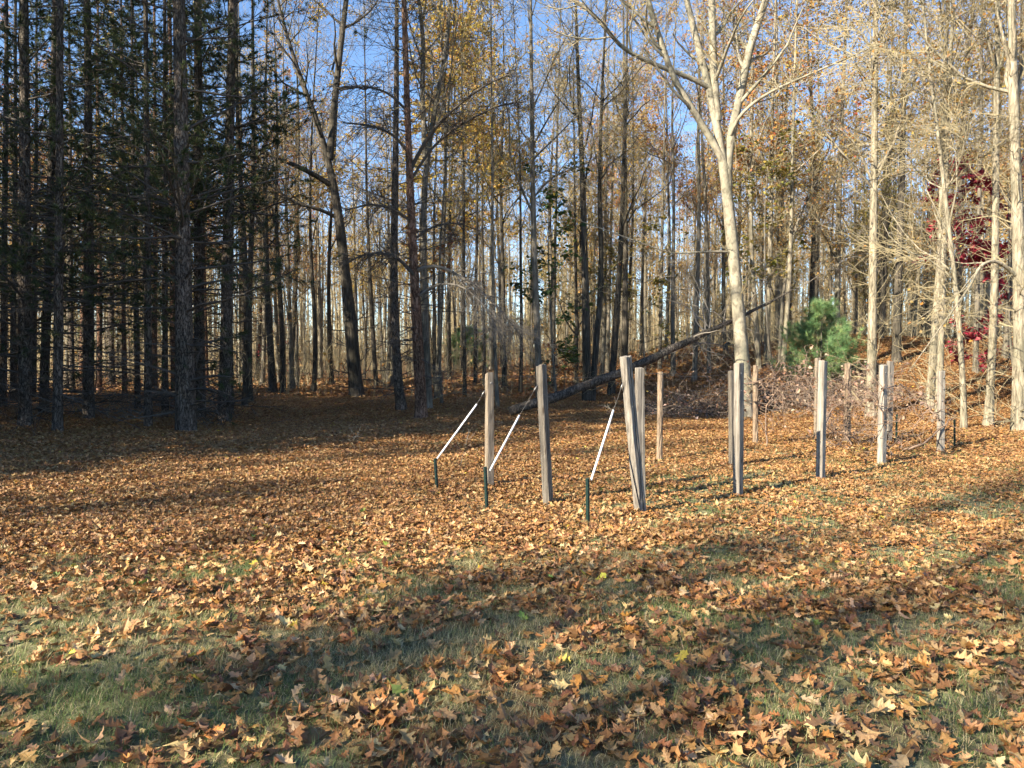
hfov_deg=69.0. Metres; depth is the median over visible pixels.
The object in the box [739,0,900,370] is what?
hardwood tree
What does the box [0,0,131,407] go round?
pine tree
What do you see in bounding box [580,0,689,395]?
hardwood tree
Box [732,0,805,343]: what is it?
hardwood tree
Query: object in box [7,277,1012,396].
undergrowth
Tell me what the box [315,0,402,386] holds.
hardwood tree
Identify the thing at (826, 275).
hardwood tree
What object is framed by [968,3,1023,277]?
hardwood tree
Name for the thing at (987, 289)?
hardwood tree
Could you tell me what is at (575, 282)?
hardwood tree
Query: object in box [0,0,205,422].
pine tree
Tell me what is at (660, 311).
hardwood tree
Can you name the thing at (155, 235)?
pine tree
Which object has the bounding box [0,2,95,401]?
pine tree
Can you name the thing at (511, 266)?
hardwood tree
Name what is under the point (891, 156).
hardwood tree
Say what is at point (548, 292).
leafy sapling
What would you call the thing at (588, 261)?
hardwood tree
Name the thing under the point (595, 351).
hardwood tree
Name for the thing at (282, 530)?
fallen leaves
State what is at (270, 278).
hardwood tree
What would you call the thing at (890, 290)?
hardwood tree
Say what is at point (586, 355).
hardwood tree
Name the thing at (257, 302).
hardwood tree
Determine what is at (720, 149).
hardwood tree
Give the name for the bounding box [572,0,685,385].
hardwood tree
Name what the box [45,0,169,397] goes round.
pine tree
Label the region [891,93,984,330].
hardwood tree
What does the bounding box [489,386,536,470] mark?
guy wire
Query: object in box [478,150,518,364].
hardwood tree
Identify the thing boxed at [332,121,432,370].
hardwood tree
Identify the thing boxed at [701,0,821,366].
hardwood tree
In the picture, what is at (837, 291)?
hardwood tree
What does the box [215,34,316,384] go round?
hardwood tree
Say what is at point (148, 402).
pine tree
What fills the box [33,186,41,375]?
hardwood tree
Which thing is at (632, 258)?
hardwood tree
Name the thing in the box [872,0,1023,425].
hardwood tree
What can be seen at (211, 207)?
hardwood tree
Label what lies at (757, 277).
hardwood tree
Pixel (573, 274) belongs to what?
hardwood tree
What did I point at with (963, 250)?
hardwood tree
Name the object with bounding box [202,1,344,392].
hardwood tree
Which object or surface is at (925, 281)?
hardwood tree
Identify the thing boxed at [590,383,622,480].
guy wire
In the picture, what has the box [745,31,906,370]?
hardwood tree
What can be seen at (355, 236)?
hardwood tree
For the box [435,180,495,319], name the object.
hardwood tree
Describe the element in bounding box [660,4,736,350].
hardwood tree
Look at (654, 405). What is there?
brush pile
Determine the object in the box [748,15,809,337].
hardwood tree
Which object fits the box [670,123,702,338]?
hardwood tree
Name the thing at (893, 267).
hardwood tree
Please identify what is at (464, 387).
hardwood tree
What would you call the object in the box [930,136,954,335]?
hardwood tree
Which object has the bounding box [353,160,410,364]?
hardwood tree
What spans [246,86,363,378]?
hardwood tree
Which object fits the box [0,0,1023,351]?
sky
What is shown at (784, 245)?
hardwood tree
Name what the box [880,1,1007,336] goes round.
hardwood tree
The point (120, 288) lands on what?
hardwood tree
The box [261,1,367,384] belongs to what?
hardwood tree
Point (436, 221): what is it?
hardwood tree
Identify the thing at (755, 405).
wooden post
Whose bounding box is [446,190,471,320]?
hardwood tree
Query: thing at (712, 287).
hardwood tree
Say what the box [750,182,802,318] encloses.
hardwood tree
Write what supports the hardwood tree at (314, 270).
on the ground at (576, 746)
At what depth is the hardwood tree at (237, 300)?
54.56 m
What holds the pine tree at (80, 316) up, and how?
on the ground at (576, 746)
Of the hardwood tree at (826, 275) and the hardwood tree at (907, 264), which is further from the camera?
the hardwood tree at (907, 264)
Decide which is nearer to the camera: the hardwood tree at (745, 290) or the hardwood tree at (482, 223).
the hardwood tree at (482, 223)
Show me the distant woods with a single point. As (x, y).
(336, 322)
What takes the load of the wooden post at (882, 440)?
on the ground at (576, 746)
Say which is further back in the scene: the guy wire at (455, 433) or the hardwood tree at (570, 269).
the hardwood tree at (570, 269)
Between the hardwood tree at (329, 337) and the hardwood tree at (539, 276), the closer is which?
the hardwood tree at (329, 337)
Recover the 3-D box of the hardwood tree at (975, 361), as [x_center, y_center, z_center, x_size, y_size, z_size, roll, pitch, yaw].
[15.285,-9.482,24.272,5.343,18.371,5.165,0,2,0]
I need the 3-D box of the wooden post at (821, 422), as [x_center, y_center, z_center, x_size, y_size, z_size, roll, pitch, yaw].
[4.045,0.530,9.735,0.098,1.680,0.098,-2,3,-38]
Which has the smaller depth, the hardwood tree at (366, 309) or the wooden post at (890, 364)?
the wooden post at (890, 364)
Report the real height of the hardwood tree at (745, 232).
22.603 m
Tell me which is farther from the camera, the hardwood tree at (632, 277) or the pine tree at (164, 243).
the hardwood tree at (632, 277)
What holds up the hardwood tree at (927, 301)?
on the ground at (576, 746)
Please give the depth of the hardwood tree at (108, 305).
64.06 m
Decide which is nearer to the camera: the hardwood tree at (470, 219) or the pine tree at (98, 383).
the pine tree at (98, 383)
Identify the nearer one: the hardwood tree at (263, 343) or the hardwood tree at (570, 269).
the hardwood tree at (263, 343)
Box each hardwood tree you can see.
[0,0,47,386]
[0,46,52,361]
[0,58,53,366]
[0,152,39,378]
[30,48,118,388]
[31,148,117,379]
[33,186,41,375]
[65,242,95,372]
[66,0,257,339]
[72,0,142,360]
[72,116,107,342]
[75,144,160,374]
[77,189,119,375]
[95,172,108,372]
[102,208,126,368]
[105,134,139,378]
[138,3,306,404]
[140,107,238,373]
[143,0,307,400]
[173,62,220,371]
[188,0,401,396]
[191,204,219,374]
[193,0,321,392]
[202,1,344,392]
[205,127,260,381]
[207,3,293,382]
[207,174,235,348]
[208,147,245,376]
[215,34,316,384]
[219,32,302,380]
[234,0,387,385]
[234,39,327,381]
[241,0,342,389]
[245,147,300,374]
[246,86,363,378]
[252,234,271,365]
[255,168,320,361]
[261,0,369,393]
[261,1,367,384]
[272,151,334,359]
[283,124,335,376]
[285,204,331,369]
[287,0,387,384]
[301,131,346,369]
[309,95,391,374]
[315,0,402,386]
[320,147,417,377]
[326,172,384,377]
[327,138,384,350]
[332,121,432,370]
[343,0,498,408]
[346,179,381,366]
[348,95,430,381]
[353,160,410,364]
[357,183,387,373]
[362,0,508,387]
[362,0,528,397]
[362,40,433,384]
[386,0,515,395]
[389,149,446,300]
[390,0,523,404]
[398,131,437,373]
[398,141,465,372]
[399,0,496,379]
[402,190,438,331]
[404,3,487,371]
[416,0,538,383]
[418,0,631,406]
[418,138,466,357]
[419,157,473,366]
[429,124,473,369]
[431,54,497,370]
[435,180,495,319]
[436,49,497,370]
[441,0,639,397]
[442,0,540,386]
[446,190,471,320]
[448,0,567,387]
[448,2,545,368]
[465,194,514,364]
[467,36,546,366]
[477,0,572,392]
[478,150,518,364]
[478,178,528,309]
[486,0,602,391]
[488,118,529,364]
[493,0,902,418]
[494,177,529,363]
[497,22,602,371]
[504,84,553,368]
[506,212,565,364]
[507,0,623,401]
[510,4,611,384]
[517,146,567,364]
[522,201,580,358]
[525,0,674,372]
[530,100,638,367]
[536,118,607,359]
[539,0,685,400]
[540,186,594,360]
[544,1,658,375]
[556,164,594,358]
[558,125,598,357]
[558,168,616,349]
[559,74,628,339]
[562,96,637,353]
[570,58,630,362]
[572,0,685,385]
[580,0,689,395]
[591,0,673,347]
[591,196,654,354]
[596,0,765,376]
[596,137,669,351]
[597,55,641,356]
[604,0,714,370]
[607,0,682,356]
[607,74,642,325]
[615,56,695,352]
[617,168,667,333]
[622,0,696,360]
[631,137,725,342]
[633,94,666,347]
[637,0,755,373]
[647,158,678,343]
[658,0,776,381]
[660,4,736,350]
[664,167,691,327]
[666,123,742,342]
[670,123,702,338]
[675,93,714,345]
[675,109,736,344]
[676,0,773,352]
[676,93,735,345]
[683,0,806,370]
[685,0,790,343]
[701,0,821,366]
[702,118,802,332]
[708,183,742,340]
[710,233,729,344]
[711,0,864,340]
[716,74,774,343]
[725,1,860,342]
[725,158,759,317]
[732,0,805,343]
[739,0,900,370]
[739,5,870,330]
[740,130,763,296]
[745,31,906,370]
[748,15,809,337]
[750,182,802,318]
[754,0,866,331]
[754,81,805,288]
[756,69,839,289]
[757,0,974,419]
[757,135,833,335]
[762,0,953,332]
[771,147,808,315]
[774,152,809,333]
[778,0,867,314]
[792,64,863,323]
[793,131,848,332]
[798,152,847,322]
[799,0,957,363]
[803,0,1023,428]
[806,85,866,333]
[818,5,950,339]
[820,32,896,333]
[821,148,883,327]
[827,13,929,335]
[827,17,929,335]
[827,109,891,334]
[833,0,1023,432]
[833,151,866,333]
[846,16,935,330]
[846,176,888,322]
[847,93,907,333]
[848,155,867,334]
[859,121,924,335]
[860,159,920,334]
[861,0,1023,414]
[862,118,898,316]
[868,13,1009,336]
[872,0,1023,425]
[878,0,1023,408]
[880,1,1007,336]
[880,72,954,336]
[885,0,1023,337]
[890,137,935,327]
[891,65,973,336]
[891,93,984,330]
[895,5,1023,335]
[903,28,992,335]
[903,138,975,337]
[904,136,973,337]
[905,138,950,328]
[906,0,1023,373]
[915,1,1023,337]
[921,149,988,333]
[925,88,986,331]
[926,19,1023,331]
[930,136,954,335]
[933,155,969,337]
[940,0,1023,358]
[948,135,974,332]
[951,133,1006,331]
[964,87,1023,330]
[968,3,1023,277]
[972,101,1023,336]
[974,187,1023,280]
[987,76,1023,336]
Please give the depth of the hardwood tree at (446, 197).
43.08 m
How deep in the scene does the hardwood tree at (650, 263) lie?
56.84 m
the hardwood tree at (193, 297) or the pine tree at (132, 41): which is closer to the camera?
the pine tree at (132, 41)
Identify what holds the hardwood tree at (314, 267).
on the ground at (576, 746)
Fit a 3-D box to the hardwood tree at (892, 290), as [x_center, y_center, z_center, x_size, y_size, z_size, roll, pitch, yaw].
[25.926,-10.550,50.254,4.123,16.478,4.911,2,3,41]
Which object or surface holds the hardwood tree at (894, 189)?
on the ground at (576, 746)
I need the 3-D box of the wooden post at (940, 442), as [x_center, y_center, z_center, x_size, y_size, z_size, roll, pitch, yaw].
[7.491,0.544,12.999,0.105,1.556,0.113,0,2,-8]
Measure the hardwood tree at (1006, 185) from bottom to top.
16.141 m
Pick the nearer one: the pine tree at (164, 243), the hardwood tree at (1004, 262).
the pine tree at (164, 243)
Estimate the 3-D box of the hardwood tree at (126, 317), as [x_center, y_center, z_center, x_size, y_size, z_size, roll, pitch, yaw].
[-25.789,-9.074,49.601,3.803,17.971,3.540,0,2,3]
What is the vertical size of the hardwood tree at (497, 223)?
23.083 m
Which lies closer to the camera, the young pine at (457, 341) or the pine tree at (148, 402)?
the pine tree at (148, 402)
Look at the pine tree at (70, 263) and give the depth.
33.21 m
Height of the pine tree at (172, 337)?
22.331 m
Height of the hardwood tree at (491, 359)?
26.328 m
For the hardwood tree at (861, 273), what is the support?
on the ground at (576, 746)
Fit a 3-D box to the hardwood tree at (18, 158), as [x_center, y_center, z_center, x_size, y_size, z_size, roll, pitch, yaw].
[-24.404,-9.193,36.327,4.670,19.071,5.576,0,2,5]
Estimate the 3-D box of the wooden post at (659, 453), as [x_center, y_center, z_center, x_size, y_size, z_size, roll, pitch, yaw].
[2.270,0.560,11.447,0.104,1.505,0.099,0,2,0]
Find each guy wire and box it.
[437,389,485,458]
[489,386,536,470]
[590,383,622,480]
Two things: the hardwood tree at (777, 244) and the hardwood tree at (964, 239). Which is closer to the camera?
the hardwood tree at (777, 244)
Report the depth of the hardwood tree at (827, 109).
41.25 m
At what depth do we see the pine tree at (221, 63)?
20.81 m
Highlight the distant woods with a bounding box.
[0,124,1022,374]
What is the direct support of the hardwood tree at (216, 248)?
on the ground at (576, 746)
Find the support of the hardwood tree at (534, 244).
on the ground at (576, 746)
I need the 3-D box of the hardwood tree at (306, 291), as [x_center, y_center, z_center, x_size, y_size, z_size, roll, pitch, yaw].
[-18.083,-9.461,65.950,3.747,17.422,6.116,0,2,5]
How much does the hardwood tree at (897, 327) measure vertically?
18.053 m
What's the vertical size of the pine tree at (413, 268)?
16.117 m
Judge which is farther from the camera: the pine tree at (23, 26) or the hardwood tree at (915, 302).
the hardwood tree at (915, 302)
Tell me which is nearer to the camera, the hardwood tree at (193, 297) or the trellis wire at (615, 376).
the trellis wire at (615, 376)
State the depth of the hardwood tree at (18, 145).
43.53 m
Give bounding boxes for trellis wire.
[499,365,840,377]
[645,361,875,376]
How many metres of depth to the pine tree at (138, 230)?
37.84 m
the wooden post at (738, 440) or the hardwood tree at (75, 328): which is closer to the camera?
the wooden post at (738, 440)
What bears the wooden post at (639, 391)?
on the ground at (576, 746)
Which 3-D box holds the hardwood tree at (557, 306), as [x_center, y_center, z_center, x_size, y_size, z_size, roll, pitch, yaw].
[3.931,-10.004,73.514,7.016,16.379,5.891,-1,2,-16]
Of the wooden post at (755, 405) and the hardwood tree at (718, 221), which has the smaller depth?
the wooden post at (755, 405)
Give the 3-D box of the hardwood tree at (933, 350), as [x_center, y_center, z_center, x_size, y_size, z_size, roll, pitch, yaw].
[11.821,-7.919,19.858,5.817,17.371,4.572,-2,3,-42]
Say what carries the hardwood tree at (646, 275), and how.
on the ground at (576, 746)
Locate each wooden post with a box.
[485,372,493,485]
[536,364,552,505]
[620,355,645,511]
[635,367,645,496]
[656,372,662,461]
[728,371,733,466]
[733,362,743,496]
[752,365,758,444]
[814,358,820,434]
[816,360,827,479]
[843,363,851,444]
[877,364,887,463]
[887,361,893,443]
[936,371,944,452]
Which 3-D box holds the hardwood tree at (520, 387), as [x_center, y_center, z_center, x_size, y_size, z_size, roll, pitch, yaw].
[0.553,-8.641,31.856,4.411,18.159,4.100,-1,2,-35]
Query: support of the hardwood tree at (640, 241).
on the ground at (576, 746)
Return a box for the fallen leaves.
[0,332,1023,767]
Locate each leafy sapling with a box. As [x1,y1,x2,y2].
[400,214,460,277]
[503,156,597,401]
[533,342,581,392]
[572,213,701,373]
[716,106,817,370]
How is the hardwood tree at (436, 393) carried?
on the ground at (576, 746)
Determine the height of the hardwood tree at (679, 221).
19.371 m
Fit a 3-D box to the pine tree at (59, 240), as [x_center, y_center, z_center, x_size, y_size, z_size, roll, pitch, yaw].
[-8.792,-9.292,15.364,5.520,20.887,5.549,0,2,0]
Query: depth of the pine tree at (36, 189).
29.39 m
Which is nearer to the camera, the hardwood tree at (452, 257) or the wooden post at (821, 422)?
the wooden post at (821, 422)
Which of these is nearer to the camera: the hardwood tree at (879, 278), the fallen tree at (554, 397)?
the fallen tree at (554, 397)
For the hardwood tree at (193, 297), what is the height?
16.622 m
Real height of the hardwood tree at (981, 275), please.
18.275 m
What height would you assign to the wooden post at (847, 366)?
1.684 m
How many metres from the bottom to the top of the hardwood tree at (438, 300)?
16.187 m
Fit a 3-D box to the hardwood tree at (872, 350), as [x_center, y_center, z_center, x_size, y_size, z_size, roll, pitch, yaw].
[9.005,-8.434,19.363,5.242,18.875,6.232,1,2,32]
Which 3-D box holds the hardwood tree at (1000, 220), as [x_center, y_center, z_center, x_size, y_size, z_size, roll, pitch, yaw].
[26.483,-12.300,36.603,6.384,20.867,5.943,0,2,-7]
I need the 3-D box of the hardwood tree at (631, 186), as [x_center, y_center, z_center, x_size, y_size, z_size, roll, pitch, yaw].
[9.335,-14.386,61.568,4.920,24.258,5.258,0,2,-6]
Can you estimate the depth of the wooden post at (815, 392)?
15.52 m
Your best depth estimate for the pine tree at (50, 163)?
18.43 m
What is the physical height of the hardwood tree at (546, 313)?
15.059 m
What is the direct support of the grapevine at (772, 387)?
on the ground at (576, 746)
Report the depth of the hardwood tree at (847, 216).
60.60 m
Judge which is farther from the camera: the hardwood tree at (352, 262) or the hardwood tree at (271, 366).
the hardwood tree at (352, 262)
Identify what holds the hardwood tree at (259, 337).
on the ground at (576, 746)
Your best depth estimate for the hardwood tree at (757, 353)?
27.07 m
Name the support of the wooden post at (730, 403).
on the ground at (576, 746)
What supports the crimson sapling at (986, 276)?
on the ground at (576, 746)
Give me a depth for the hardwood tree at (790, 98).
31.77 m
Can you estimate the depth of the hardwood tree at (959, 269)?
30.77 m
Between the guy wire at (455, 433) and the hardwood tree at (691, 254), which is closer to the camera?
the guy wire at (455, 433)
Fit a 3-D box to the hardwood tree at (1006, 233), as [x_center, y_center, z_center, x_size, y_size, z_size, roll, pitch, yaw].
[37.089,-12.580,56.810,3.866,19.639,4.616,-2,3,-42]
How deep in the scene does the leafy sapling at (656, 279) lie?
34.23 m
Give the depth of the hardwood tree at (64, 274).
49.92 m
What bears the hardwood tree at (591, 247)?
on the ground at (576, 746)
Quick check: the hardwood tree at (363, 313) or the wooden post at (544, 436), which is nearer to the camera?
the wooden post at (544, 436)
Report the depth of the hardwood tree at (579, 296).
42.53 m
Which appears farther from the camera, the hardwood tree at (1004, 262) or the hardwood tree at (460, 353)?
the hardwood tree at (1004, 262)
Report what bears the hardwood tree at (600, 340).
on the ground at (576, 746)
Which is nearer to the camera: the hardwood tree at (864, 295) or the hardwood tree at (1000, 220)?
the hardwood tree at (1000, 220)
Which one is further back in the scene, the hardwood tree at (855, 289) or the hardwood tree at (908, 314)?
the hardwood tree at (908, 314)
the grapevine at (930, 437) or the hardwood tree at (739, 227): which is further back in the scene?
the hardwood tree at (739, 227)
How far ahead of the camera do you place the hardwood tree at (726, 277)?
67.68 m
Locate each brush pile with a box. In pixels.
[8,349,301,424]
[604,358,725,413]
[614,345,918,419]
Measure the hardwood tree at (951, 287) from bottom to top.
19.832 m
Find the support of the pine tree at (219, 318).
on the ground at (576, 746)
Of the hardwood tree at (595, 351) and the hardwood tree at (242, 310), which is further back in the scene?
the hardwood tree at (242, 310)
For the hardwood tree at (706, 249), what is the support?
on the ground at (576, 746)
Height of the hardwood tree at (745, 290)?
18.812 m
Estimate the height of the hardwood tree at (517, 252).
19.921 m
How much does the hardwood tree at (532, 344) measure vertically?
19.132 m
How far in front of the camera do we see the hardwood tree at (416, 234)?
59.02 m
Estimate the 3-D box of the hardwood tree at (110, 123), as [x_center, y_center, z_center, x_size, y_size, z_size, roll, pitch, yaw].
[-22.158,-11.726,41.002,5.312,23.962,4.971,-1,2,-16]
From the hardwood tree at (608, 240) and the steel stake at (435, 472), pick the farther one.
the hardwood tree at (608, 240)
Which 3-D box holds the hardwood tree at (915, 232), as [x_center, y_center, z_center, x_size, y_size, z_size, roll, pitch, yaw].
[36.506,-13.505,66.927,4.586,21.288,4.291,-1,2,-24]
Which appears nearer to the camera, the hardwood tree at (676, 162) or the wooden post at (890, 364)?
the wooden post at (890, 364)
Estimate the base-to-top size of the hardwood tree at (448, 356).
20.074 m
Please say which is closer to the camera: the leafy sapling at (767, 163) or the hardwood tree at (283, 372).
the leafy sapling at (767, 163)
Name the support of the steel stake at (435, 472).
on the ground at (576, 746)
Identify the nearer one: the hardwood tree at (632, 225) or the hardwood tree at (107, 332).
the hardwood tree at (632, 225)
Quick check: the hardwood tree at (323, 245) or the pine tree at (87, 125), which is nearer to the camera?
the pine tree at (87, 125)
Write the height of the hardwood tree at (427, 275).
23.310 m
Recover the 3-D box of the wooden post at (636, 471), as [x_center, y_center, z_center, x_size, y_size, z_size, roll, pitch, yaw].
[1.249,0.587,7.634,0.301,1.764,0.128,0,2,0]
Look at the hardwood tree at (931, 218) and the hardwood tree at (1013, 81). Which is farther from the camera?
the hardwood tree at (931, 218)
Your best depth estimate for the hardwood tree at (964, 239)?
58.19 m
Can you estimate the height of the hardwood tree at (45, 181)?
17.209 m
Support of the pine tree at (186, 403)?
on the ground at (576, 746)
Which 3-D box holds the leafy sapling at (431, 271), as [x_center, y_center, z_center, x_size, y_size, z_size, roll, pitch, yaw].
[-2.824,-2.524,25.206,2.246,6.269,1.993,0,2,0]
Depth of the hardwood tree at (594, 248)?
52.81 m
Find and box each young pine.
[442,324,488,366]
[769,295,866,388]
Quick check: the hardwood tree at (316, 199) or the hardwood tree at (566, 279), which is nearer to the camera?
the hardwood tree at (316, 199)
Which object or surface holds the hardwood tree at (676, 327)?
on the ground at (576, 746)
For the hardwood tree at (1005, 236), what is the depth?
26.45 m
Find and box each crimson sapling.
[237,300,304,370]
[912,154,1023,371]
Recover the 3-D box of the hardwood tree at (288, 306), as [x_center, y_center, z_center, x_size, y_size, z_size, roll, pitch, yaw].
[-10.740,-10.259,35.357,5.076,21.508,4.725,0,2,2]
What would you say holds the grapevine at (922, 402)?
attached to the wooden post at (940, 442)
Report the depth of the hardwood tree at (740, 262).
61.73 m
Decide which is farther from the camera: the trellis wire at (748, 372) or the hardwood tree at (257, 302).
the hardwood tree at (257, 302)
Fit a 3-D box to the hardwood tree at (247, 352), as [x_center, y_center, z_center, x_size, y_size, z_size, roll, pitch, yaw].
[-8.985,-8.665,23.461,4.882,19.610,4.621,-1,2,-16]
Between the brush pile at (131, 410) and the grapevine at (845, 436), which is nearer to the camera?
the grapevine at (845, 436)
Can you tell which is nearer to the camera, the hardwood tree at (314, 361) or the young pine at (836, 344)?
the young pine at (836, 344)
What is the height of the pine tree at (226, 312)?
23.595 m
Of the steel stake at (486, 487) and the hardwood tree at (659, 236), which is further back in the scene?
the hardwood tree at (659, 236)
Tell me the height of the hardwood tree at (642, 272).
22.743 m
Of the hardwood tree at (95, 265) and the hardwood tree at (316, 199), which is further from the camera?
the hardwood tree at (95, 265)
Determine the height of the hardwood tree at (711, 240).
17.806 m
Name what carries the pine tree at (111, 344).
on the ground at (576, 746)
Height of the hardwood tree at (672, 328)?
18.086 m
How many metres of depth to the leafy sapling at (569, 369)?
28.99 m
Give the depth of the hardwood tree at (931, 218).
42.83 m
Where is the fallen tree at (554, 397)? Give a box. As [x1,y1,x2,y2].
[508,220,869,415]
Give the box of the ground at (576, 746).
[0,338,1023,767]
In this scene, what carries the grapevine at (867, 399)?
attached to the wooden post at (847, 366)
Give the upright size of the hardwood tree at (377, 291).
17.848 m
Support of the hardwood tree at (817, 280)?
on the ground at (576, 746)
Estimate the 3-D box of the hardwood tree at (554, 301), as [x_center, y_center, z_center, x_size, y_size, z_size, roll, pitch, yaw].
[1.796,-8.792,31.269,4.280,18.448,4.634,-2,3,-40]
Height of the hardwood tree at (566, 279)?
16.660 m
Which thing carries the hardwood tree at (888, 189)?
on the ground at (576, 746)
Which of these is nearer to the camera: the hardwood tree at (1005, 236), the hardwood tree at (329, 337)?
the hardwood tree at (1005, 236)
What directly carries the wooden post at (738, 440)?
on the ground at (576, 746)
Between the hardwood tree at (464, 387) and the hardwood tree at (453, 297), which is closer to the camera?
the hardwood tree at (464, 387)
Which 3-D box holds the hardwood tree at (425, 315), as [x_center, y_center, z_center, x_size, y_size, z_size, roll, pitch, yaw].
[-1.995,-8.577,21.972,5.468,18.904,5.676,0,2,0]
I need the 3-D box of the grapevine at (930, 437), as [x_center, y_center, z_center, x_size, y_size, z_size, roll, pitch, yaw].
[7.243,0.644,13.268,1.205,1.444,1.063,0,2,0]
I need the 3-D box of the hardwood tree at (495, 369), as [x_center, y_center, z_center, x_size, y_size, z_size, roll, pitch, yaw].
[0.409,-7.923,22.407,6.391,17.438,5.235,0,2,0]
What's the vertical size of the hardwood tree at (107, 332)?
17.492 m
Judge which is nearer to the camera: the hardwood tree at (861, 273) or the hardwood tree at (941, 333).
the hardwood tree at (941, 333)
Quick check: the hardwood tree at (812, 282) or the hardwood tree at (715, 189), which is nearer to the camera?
the hardwood tree at (812, 282)
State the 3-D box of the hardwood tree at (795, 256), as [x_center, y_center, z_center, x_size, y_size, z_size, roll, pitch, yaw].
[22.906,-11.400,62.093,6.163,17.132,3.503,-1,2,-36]
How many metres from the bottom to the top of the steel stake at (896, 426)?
0.659 m
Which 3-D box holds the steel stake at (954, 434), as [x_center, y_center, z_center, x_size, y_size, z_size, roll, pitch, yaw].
[8.022,0.951,13.489,0.051,0.620,0.029,0,2,0]
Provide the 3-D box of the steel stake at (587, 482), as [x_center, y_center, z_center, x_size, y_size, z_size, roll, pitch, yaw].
[0.727,1.180,7.133,0.045,0.554,0.029,0,2,0]
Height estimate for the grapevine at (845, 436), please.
1.396 m
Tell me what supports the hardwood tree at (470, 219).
on the ground at (576, 746)
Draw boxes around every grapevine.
[726,334,827,446]
[795,359,915,455]
[826,410,897,450]
[834,362,958,460]
[891,382,970,451]
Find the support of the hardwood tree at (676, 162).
on the ground at (576, 746)
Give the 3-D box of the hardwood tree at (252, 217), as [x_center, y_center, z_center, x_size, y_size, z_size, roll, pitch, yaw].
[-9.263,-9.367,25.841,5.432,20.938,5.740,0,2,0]
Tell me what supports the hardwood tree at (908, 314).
on the ground at (576, 746)
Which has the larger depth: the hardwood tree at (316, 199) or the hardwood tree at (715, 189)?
the hardwood tree at (715, 189)
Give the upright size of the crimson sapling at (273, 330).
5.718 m
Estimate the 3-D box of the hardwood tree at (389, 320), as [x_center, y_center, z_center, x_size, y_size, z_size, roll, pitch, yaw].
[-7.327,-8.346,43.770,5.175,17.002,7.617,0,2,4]
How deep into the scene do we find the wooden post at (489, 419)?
9.07 m
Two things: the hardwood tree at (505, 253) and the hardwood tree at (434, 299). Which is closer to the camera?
the hardwood tree at (434, 299)
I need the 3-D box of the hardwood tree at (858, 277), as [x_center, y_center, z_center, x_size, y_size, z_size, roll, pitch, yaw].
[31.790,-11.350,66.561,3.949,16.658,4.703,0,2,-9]
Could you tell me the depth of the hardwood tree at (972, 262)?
62.23 m
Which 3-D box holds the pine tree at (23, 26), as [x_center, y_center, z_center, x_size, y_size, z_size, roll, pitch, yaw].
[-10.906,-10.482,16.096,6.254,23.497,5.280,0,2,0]
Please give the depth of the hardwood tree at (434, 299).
34.19 m
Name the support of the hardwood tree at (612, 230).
on the ground at (576, 746)
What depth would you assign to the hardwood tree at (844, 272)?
54.72 m
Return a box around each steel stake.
[434,458,437,487]
[483,467,488,509]
[585,478,589,522]
[895,414,897,439]
[953,419,955,447]
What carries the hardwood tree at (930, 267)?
on the ground at (576, 746)
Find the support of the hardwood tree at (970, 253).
on the ground at (576, 746)
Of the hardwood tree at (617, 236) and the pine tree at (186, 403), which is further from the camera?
the hardwood tree at (617, 236)
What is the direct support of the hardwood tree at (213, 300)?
on the ground at (576, 746)
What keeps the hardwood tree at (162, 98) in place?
on the ground at (576, 746)
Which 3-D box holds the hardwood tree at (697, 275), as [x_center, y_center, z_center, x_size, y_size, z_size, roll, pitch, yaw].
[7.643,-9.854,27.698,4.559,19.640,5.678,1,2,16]
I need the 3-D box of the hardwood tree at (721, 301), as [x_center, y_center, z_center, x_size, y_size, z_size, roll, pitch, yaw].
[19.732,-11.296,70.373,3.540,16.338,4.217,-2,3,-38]
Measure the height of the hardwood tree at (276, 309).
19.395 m
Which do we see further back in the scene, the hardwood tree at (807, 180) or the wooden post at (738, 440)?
the hardwood tree at (807, 180)
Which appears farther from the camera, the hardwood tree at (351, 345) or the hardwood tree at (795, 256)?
the hardwood tree at (795, 256)
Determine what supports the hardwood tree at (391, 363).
on the ground at (576, 746)
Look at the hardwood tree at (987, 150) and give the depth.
46.56 m
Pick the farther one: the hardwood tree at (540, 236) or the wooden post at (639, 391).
the hardwood tree at (540, 236)
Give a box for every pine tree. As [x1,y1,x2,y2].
[0,0,113,397]
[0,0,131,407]
[0,0,152,418]
[0,0,173,429]
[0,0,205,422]
[0,0,240,439]
[0,0,309,427]
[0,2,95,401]
[9,0,132,388]
[23,0,342,431]
[30,0,226,409]
[35,0,265,415]
[38,1,143,391]
[42,4,126,383]
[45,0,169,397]
[65,0,143,383]
[80,0,294,424]
[82,0,240,398]
[93,0,246,407]
[103,0,170,386]
[117,0,325,413]
[137,0,336,424]
[158,0,256,386]
[295,0,575,420]
[305,0,476,411]
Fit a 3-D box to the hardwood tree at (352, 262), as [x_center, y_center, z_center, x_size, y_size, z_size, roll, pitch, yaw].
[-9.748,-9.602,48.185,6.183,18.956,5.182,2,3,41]
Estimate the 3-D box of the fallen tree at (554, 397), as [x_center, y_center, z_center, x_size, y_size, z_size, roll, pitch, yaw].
[4.964,-1.967,20.948,10.157,5.492,4.248,0,2,0]
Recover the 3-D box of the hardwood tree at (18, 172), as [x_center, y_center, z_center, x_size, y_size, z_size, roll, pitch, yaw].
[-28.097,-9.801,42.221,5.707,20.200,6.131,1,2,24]
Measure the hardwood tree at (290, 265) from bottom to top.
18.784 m

